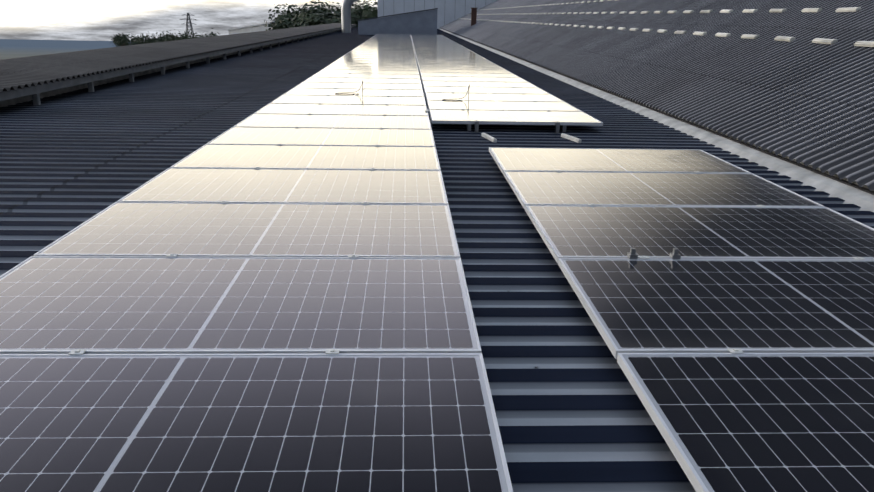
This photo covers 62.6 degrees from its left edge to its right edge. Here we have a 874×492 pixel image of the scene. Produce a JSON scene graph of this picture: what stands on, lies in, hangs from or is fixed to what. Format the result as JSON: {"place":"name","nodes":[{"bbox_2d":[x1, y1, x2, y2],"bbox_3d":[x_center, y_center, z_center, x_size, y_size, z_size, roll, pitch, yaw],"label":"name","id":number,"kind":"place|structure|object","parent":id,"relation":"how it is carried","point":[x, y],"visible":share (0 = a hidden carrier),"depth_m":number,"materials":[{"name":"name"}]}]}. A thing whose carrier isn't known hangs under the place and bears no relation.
{"place":"outdoors","nodes":[
{"label":"outdoors","id":0,"kind":"place"},
{"bbox_2d":[0,39,134,58],"bbox_3d":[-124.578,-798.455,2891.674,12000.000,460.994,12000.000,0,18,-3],"label":"ground","id":1,"kind":"structure","parent":0,"point":[13,48],"depth_m":791.67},
{"bbox_2d":[115,32,131,45],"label":"tree","id":2,"kind":"object","parent":1,"relation":"on","point":[121,42],"visible":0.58,"depth_m":463.85,"materials":[{"name":"green plant"}]},
{"bbox_2d":[123,34,133,45],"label":"tree","id":3,"kind":"object","parent":1,"relation":"on","point":[127,43],"visible":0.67,"depth_m":454.92,"materials":[{"name":"green plant"}]},
{"bbox_2d":[131,33,146,44],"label":"tree","id":4,"kind":"object","parent":1,"relation":"on","point":[135,38],"visible":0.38,"depth_m":435.56,"materials":[{"name":"green plant"}]},
{"bbox_2d":[134,33,148,43],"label":"tree","id":5,"kind":"object","parent":1,"relation":"on","point":[141,42],"visible":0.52,"depth_m":426.36,"materials":[{"name":"green plant"}]},
{"bbox_2d":[140,36,153,43],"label":"tree","id":6,"kind":"object","parent":1,"relation":"on","point":[145,40],"visible":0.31,"depth_m":418.72,"materials":[{"name":"green plant"}]},
{"bbox_2d":[144,33,154,43],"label":"tree","id":7,"kind":"object","parent":1,"relation":"on","point":[150,39],"visible":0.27,"depth_m":408.87,"materials":[{"name":"green plant"}]},
{"bbox_2d":[149,33,161,42],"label":"tree","id":8,"kind":"object","parent":1,"relation":"on","point":[155,39],"visible":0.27,"depth_m":398.84,"materials":[{"name":"green plant"}]},
{"bbox_2d":[157,31,174,41],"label":"tree","id":9,"kind":"object","parent":1,"relation":"on","point":[160,39],"visible":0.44,"depth_m":382.11,"materials":[{"name":"green plant"}]},
{"bbox_2d":[161,30,176,41],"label":"tree","id":10,"kind":"object","parent":1,"relation":"on","point":[166,36],"visible":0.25,"depth_m":373.57,"materials":[{"name":"green plant"}]},
{"bbox_2d":[168,31,186,40],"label":"tree","id":11,"kind":"object","parent":1,"relation":"on","point":[172,36],"visible":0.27,"depth_m":363.77,"materials":[{"name":"green plant"}]},
{"bbox_2d":[0,23,355,92],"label":"neighbouring roof","id":12,"kind":"structure","parent":1,"relation":"on","point":[22,72],"depth_m":14.43,"materials":[{"name":"grey metal"}]},
{"bbox_2d":[0,25,355,100],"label":"eave fascia","id":13,"kind":"structure","parent":12,"relation":"attached to","point":[18,92],"depth_m":12.36,"materials":[{"name":"black metal"}]},
{"bbox_2d":[171,29,191,40],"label":"tree","id":14,"kind":"object","parent":1,"relation":"on","point":[181,35],"visible":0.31,"depth_m":357.13,"materials":[{"name":"green plant"}]},
{"bbox_2d":[180,13,196,37],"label":"pylon","id":15,"kind":"object","parent":1,"relation":"on","point":[189,19],"visible":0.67,"depth_m":788.02,"materials":[{"name":"grey metal"}]},
{"bbox_2d":[194,28,215,37],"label":"tree","id":16,"kind":"object","parent":1,"relation":"on","point":[213,34],"visible":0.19,"depth_m":306.88,"materials":[{"name":"green plant"}]},
{"bbox_2d":[227,21,273,34],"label":"distant shed","id":17,"kind":"structure","parent":1,"relation":"on","point":[254,28],"depth_m":168.33,"materials":[{"name":"white metal"}]},
{"bbox_2d":[264,0,334,30],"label":"tree","id":18,"kind":"object","parent":1,"relation":"on","point":[286,20],"visible":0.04,"depth_m":78.80,"materials":[{"name":"green plant"}]},
{"bbox_2d":[265,0,333,26],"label":"tree","id":19,"kind":"object","parent":1,"relation":"on","point":[288,14],"visible":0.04,"depth_m":85.17,"materials":[{"name":"green plant"}]},
{"bbox_2d":[269,0,337,29],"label":"tree","id":20,"kind":"object","parent":1,"relation":"on","point":[324,17],"depth_m":77.37,"materials":[{"name":"green plant"}]},
{"bbox_2d":[283,0,338,17],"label":"tree","id":21,"kind":"object","parent":1,"relation":"on","point":[292,5],"visible":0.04,"depth_m":89.05,"materials":[{"name":"green plant"}]},
{"bbox_2d":[316,0,377,26],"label":"tree","id":22,"kind":"object","parent":1,"relation":"on","point":[365,14],"visible":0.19,"depth_m":75.42,"materials":[{"name":"green plant"}]},
{"bbox_2d":[340,0,370,8],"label":"tree","id":23,"kind":"object","parent":1,"relation":"on","point":[360,5],"depth_m":99.31,"materials":[{"name":"green plant"}]},
{"bbox_2d":[378,0,497,28],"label":"white clad building","id":24,"kind":"structure","parent":1,"relation":"on","point":[451,10],"depth_m":74.03,"materials":[{"name":"grey metal"}]},
{"bbox_2d":[383,0,485,24],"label":"wall cladding ribs","id":25,"kind":"object","parent":24,"relation":"attached to","point":[424,7],"depth_m":73.97,"materials":[{"name":"grey metal"}]},
{"bbox_2d":[440,0,873,190],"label":"corrugated roof","id":26,"kind":"structure","parent":1,"relation":"on","point":[804,99],"depth_m":10.54,"materials":[{"name":"grey metal"}]},
{"bbox_2d":[471,8,476,25],"bbox_3d":[2.576,-15.891,50.431,0.430,1.570,0.430,0,18,-3],"label":"chimney","id":27,"kind":"object","parent":26,"relation":"on","point":[473,15],"visible":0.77,"depth_m":50.22,"materials":[{"name":"brick"}]},
{"bbox_2d":[458,0,873,46],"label":"skylights","id":28,"kind":"object","parent":26,"relation":"on","point":[828,41],"visible":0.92,"depth_m":13.36,"materials":[{"name":"white plastic"}]},
{"bbox_2d":[0,0,377,41],"label":"sky","id":29,"kind":"structure","parent":0,"point":[82,20],"materials":[{"name":"grey"}]},
{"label":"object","id":30,"kind":"object","parent":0,"visible":0},
{"bbox_2d":[341,0,358,32],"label":"vent pipe","id":31,"kind":"object","parent":30,"relation":"on","point":[346,14],"visible":0.94,"depth_m":49.98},
{"bbox_2d":[0,27,873,491],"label":"roof sheet","id":32,"kind":"object","parent":30,"relation":"on","point":[572,415],"visible":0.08,"depth_m":5.18,"materials":[{"name":"metal"}]},
{"bbox_2d":[0,29,340,106],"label":"gutter","id":33,"kind":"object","parent":32,"relation":"on","point":[14,101],"depth_m":13.12,"materials":[{"name":"metal"}]},
{"bbox_2d":[32,27,353,104],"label":"eave posts","id":34,"kind":"object","parent":32,"relation":"on","point":[36,99],"visible":0.33,"depth_m":15.00,"materials":[{"name":"grey metal"}]},
{"bbox_2d":[358,9,436,34],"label":"parapet wall","id":35,"kind":"structure","parent":32,"relation":"on","point":[423,23],"depth_m":47.68,"materials":[{"name":"grey metal"}]},
{"bbox_2d":[358,8,437,20],"bbox_3d":[-2.734,-16.358,50.816,5.290,0.910,7.060,0,18,-3],"label":"parapet coping","id":36,"kind":"object","parent":35,"relation":"on","point":[397,14],"visible":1,"depth_m":47.46,"materials":[{"name":"grey metal"}]},
{"bbox_2d":[466,124,566,131],"bbox_3d":[-0.510,-6.120,23.130,3.732,0.084,47.280,0,18,-3],"label":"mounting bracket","id":37,"kind":"object","parent":32,"relation":"on","point":[562,128],"depth_m":8.43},
{"bbox_2d":[0,34,873,491],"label":"solar panels","id":38,"kind":"object","parent":37,"relation":"on","point":[204,362],"visible":1,"depth_m":2.96,"materials":[{"name":"glass"}]},
{"bbox_2d":[335,81,362,93],"bbox_3d":[-1.335,-2.419,10.923,0.422,0.205,0.202,0,18,-3],"label":"cable","id":39,"kind":"object","parent":38,"relation":"on","point":[356,91],"visible":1,"depth_m":11.01,"materials":[{"name":"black plastic"}]},
{"bbox_2d":[442,84,469,100],"bbox_3d":[0.274,-2.209,10.336,0.398,0.222,0.166,0,18,-3],"label":"cable","id":40,"kind":"object","parent":38,"relation":"on","point":[459,98],"visible":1,"depth_m":10.38,"materials":[{"name":"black plastic"}]},
{"bbox_2d":[68,34,864,354],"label":"panel clamps","id":41,"kind":"object","parent":38,"relation":"attached to","point":[76,352],"visible":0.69,"depth_m":3.58,"materials":[{"name":"silver metal"}]},
{"bbox_2d":[627,248,680,258],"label":"clamps","id":42,"kind":"object","parent":38,"relation":"on","point":[632,254],"visible":1,"depth_m":3.64,"materials":[{"name":"metal"}]},
{"bbox_2d":[474,120,559,132],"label":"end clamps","id":43,"kind":"object","parent":32,"relation":"on","point":[557,126],"visible":1,"depth_m":8.30,"materials":[{"name":"silver metal"}]},
{"bbox_2d":[481,133,580,142],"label":"mounting rails","id":44,"kind":"object","parent":32,"relation":"on","point":[493,139],"visible":1,"depth_m":7.84,"materials":[{"name":"white metal"}]},
{"bbox_2d":[439,28,873,211],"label":"valley flashing strip","id":45,"kind":"object","parent":32,"relation":"on","point":[863,200],"visible":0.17,"depth_m":7.26,"materials":[{"name":"metal"}]},
{"bbox_2d":[440,28,873,194],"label":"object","id":46,"kind":"object","parent":30,"relation":"on","point":[795,163],"visible":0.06,"depth_m":7.56,"materials":[{"name":"black metal"}]}
]}

